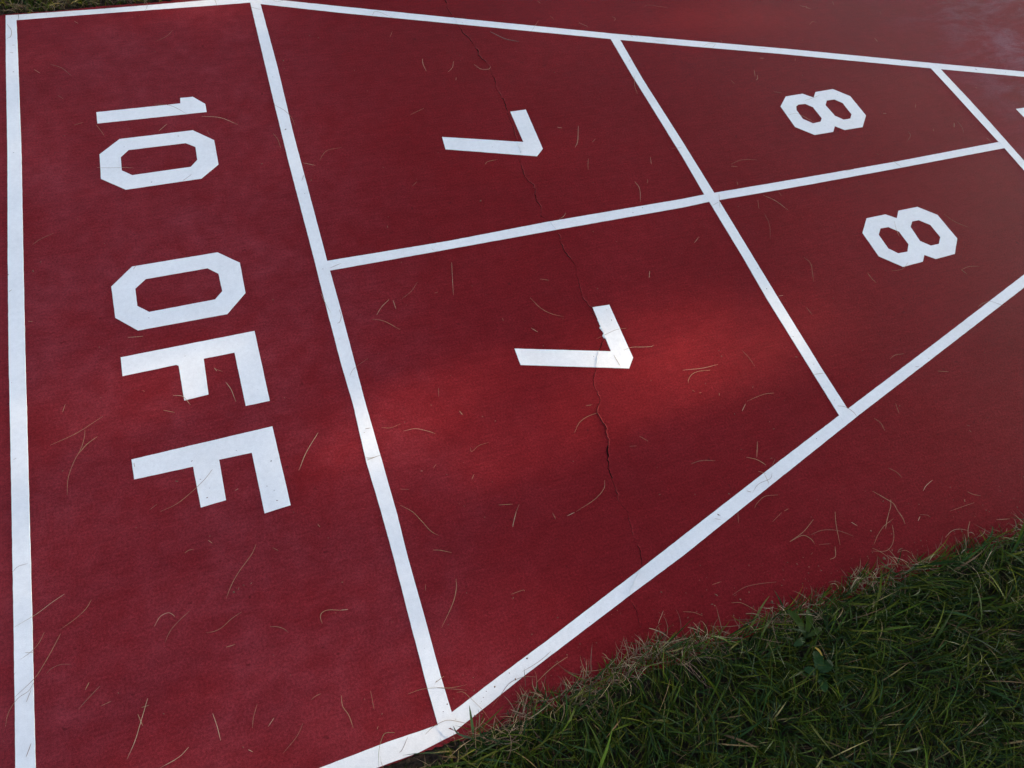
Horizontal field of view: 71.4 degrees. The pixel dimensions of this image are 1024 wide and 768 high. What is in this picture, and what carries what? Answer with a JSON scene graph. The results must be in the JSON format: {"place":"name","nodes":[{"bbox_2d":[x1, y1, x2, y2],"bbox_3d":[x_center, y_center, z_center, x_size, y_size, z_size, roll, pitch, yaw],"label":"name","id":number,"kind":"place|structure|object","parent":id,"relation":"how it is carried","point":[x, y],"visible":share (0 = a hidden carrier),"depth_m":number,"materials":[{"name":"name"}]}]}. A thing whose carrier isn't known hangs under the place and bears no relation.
{"place":"outdoors","nodes":[
{"label":"outdoors","id":0,"kind":"place"},
{"bbox_2d":[0,0,170,14],"bbox_3d":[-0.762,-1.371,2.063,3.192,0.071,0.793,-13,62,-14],"label":"grass","id":1,"kind":"structure","parent":0,"point":[54,4],"depth_m":1.79,"materials":[{"name":"green plant"}]},
{"bbox_2d":[0,0,215,17],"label":"dry grass","id":2,"kind":"structure","parent":1,"relation":"on","point":[22,6],"depth_m":1.78,"materials":[{"name":"plant"}]},
{"bbox_2d":[0,0,1023,767],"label":"court","id":3,"kind":"object","parent":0,"point":[378,104],"visible":0.92,"depth_m":1.43,"materials":[{"name":"red paint"}]},
{"bbox_2d":[6,16,35,767],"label":"painted line","id":4,"kind":"object","parent":3,"relation":"on","point":[23,665],"visible":1,"depth_m":1.22,"materials":[{"name":"white paint"}]},
{"bbox_2d":[14,635,59,697],"bbox_3d":[-0.695,0.415,1.049,0.010,0.002,0.097,22,60,6],"label":"grass clipping","id":5,"kind":"object","parent":3,"relation":"on","point":[41,668],"depth_m":1.05},
{"bbox_2d":[6,0,260,19],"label":"painted line","id":6,"kind":"object","parent":3,"relation":"on","point":[129,9],"visible":0.99,"depth_m":1.82,"materials":[{"name":"white paint"}]},
{"bbox_2d":[96,97,206,123],"bbox_3d":[-0.832,-0.633,1.646,0.234,0.001,0.059,-13,62,-14],"label":"painted number","id":7,"kind":"object","parent":3,"relation":"on","point":[188,105],"visible":1,"depth_m":1.64,"materials":[{"name":"white paint"}]},
{"bbox_2d":[100,130,217,189],"bbox_3d":[-0.779,-0.497,1.574,0.241,0.001,0.158,-13,62,-14],"label":"painted number","id":8,"kind":"object","parent":3,"relation":"on","point":[204,164],"visible":1,"depth_m":1.57,"materials":[{"name":"white paint"}]},
{"bbox_2d":[111,252,244,329],"bbox_3d":[-0.657,-0.185,1.407,0.243,0.001,0.160,-13,62,-14],"label":"painted letter","id":9,"kind":"object","parent":3,"relation":"on","point":[128,311],"visible":1,"depth_m":1.40,"materials":[{"name":"white paint"}]},
{"bbox_2d":[121,331,269,405],"bbox_3d":[-0.585,-0.009,1.313,0.242,0.001,0.161,-13,62,-14],"label":"painted letter","id":10,"kind":"object","parent":3,"relation":"on","point":[188,359],"visible":1,"depth_m":1.33,"materials":[{"name":"white paint"}]},
{"bbox_2d":[131,426,290,512],"bbox_3d":[-0.515,0.169,1.218,0.240,0.001,0.159,-13,62,-14],"label":"painted letter","id":11,"kind":"object","parent":3,"relation":"on","point":[260,445],"visible":1,"depth_m":1.23,"materials":[{"name":"white paint"}]},
{"bbox_2d":[250,0,454,731],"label":"painted line","id":12,"kind":"object","parent":3,"relation":"on","point":[430,668],"visible":1,"depth_m":1.32,"materials":[{"name":"white paint"}]},
{"bbox_2d":[321,725,455,767],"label":"painted line","id":13,"kind":"object","parent":3,"relation":"on","point":[416,742],"visible":1,"depth_m":1.05,"materials":[{"name":"white paint"}]},
{"bbox_2d":[442,110,542,155],"bbox_3d":[-0.051,-0.595,1.721,0.236,0.004,0.163,-13,62,-14],"label":"painted number","id":14,"kind":"object","parent":3,"relation":"on","point":[530,145],"visible":1,"depth_m":1.71,"materials":[{"name":"white paint"}]},
{"bbox_2d":[8,8,1019,747],"bbox_3d":[0.507,-0.468,1.717,3.296,0.003,1.872,-13,62,-14],"label":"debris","id":15,"kind":"object","parent":3,"relation":"on","point":[718,514],"visible":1,"depth_m":1.25,"materials":[{"name":"brown plant"}]},
{"bbox_2d":[515,305,632,367],"bbox_3d":[0.121,-0.078,1.440,0.232,0.007,0.159,-13,62,-14],"label":"painted number","id":16,"kind":"object","parent":3,"relation":"on","point":[616,342],"visible":1,"depth_m":1.43,"materials":[{"name":"white paint"}]},
{"bbox_2d":[260,0,1023,76],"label":"painted line","id":17,"kind":"object","parent":3,"relation":"on","point":[339,9],"visible":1,"depth_m":1.99,"materials":[{"name":"white paint"}]},
{"bbox_2d":[327,142,1003,270],"bbox_3d":[0.468,-0.444,1.698,1.817,0.004,0.028,-13,62,-14],"label":"painted line","id":18,"kind":"object","parent":3,"relation":"on","point":[513,232],"visible":1,"depth_m":1.65,"materials":[{"name":"white paint"}]},
{"bbox_2d":[609,36,849,420],"bbox_3d":[0.475,-0.448,1.703,0.029,0.001,1.245,-13,62,-14],"label":"painted line","id":19,"kind":"object","parent":3,"relation":"on","point":[834,398],"visible":1,"depth_m":1.63,"materials":[{"name":"white paint"}]},
{"bbox_2d":[451,275,1023,729],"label":"painted line","id":20,"kind":"object","parent":3,"relation":"on","point":[653,569],"visible":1,"depth_m":1.28,"materials":[{"name":"white paint"}]},
{"bbox_2d":[781,89,865,134],"bbox_3d":[0.837,-0.732,1.915,0.227,0.001,0.155,-13,62,-14],"label":"painted number","id":21,"kind":"object","parent":3,"relation":"on","point":[829,122],"visible":1,"depth_m":1.91,"materials":[{"name":"white paint"}]},
{"bbox_2d":[863,207,956,266],"bbox_3d":[0.955,-0.355,1.709,0.234,0.001,0.158,-13,62,-14],"label":"painted number","id":22,"kind":"object","parent":3,"relation":"on","point":[917,251],"visible":1,"depth_m":1.71,"materials":[{"name":"white paint"}]},
{"bbox_2d":[929,65,1023,169],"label":"painted line","id":23,"kind":"object","parent":3,"relation":"on","point":[974,110],"visible":1,"depth_m":1.98,"materials":[{"name":"white paint"}]},
{"bbox_2d":[1016,108,1023,116],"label":"painted number","id":24,"kind":"object","parent":3,"relation":"on","point":[1020,111],"visible":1,"depth_m":2.01,"materials":[{"name":"white paint"}]},
{"bbox_2d":[382,517,1023,767],"bbox_3d":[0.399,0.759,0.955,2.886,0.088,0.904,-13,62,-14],"label":"grass","id":25,"kind":"structure","parent":0,"point":[863,661],"depth_m":1.15,"materials":[{"name":"green plant"}]},
{"bbox_2d":[453,726,484,741],"bbox_3d":[-0.066,0.524,1.059,0.053,0.010,0.009,22,60,6],"label":"green shoot","id":26,"kind":"object","parent":25,"relation":"on","point":[459,734],"visible":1,"depth_m":1.06,"materials":[{"name":"green plant"}]},
{"bbox_2d":[469,706,473,735],"bbox_3d":[-0.061,0.505,1.065,0.006,0.026,0.044,-13,62,-14],"label":"green shoot","id":27,"kind":"object","parent":25,"relation":"on","point":[472,725],"visible":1,"depth_m":1.06,"materials":[{"name":"green plant"}]},
{"bbox_2d":[380,515,1023,767],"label":"dry grass","id":28,"kind":"structure","parent":25,"relation":"on","point":[632,664],"depth_m":1.14,"materials":[{"name":"green plant"}]},
{"bbox_2d":[746,597,768,633],"bbox_3d":[0.413,0.388,1.201,0.004,0.012,0.080,35,62,13],"label":"green shoot","id":29,"kind":"object","parent":25,"relation":"on","point":[758,612],"visible":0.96,"depth_m":1.20,"materials":[{"name":"green plant"}]},
{"bbox_2d":[787,609,821,645],"bbox_3d":[0.484,0.402,1.189,0.062,0.019,0.058,-13,62,-14],"label":"broadleaf weed","id":30,"kind":"object","parent":25,"relation":"on","point":[797,619],"visible":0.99,"depth_m":1.19,"materials":[{"name":"green plant"}]},
{"bbox_2d":[804,651,833,691],"bbox_3d":[0.498,0.465,1.155,0.044,0.016,0.052,34,62,13],"label":"broadleaf weed","id":31,"kind":"object","parent":25,"relation":"on","point":[818,657],"visible":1,"depth_m":1.16,"materials":[{"name":"green plant"}]}
]}

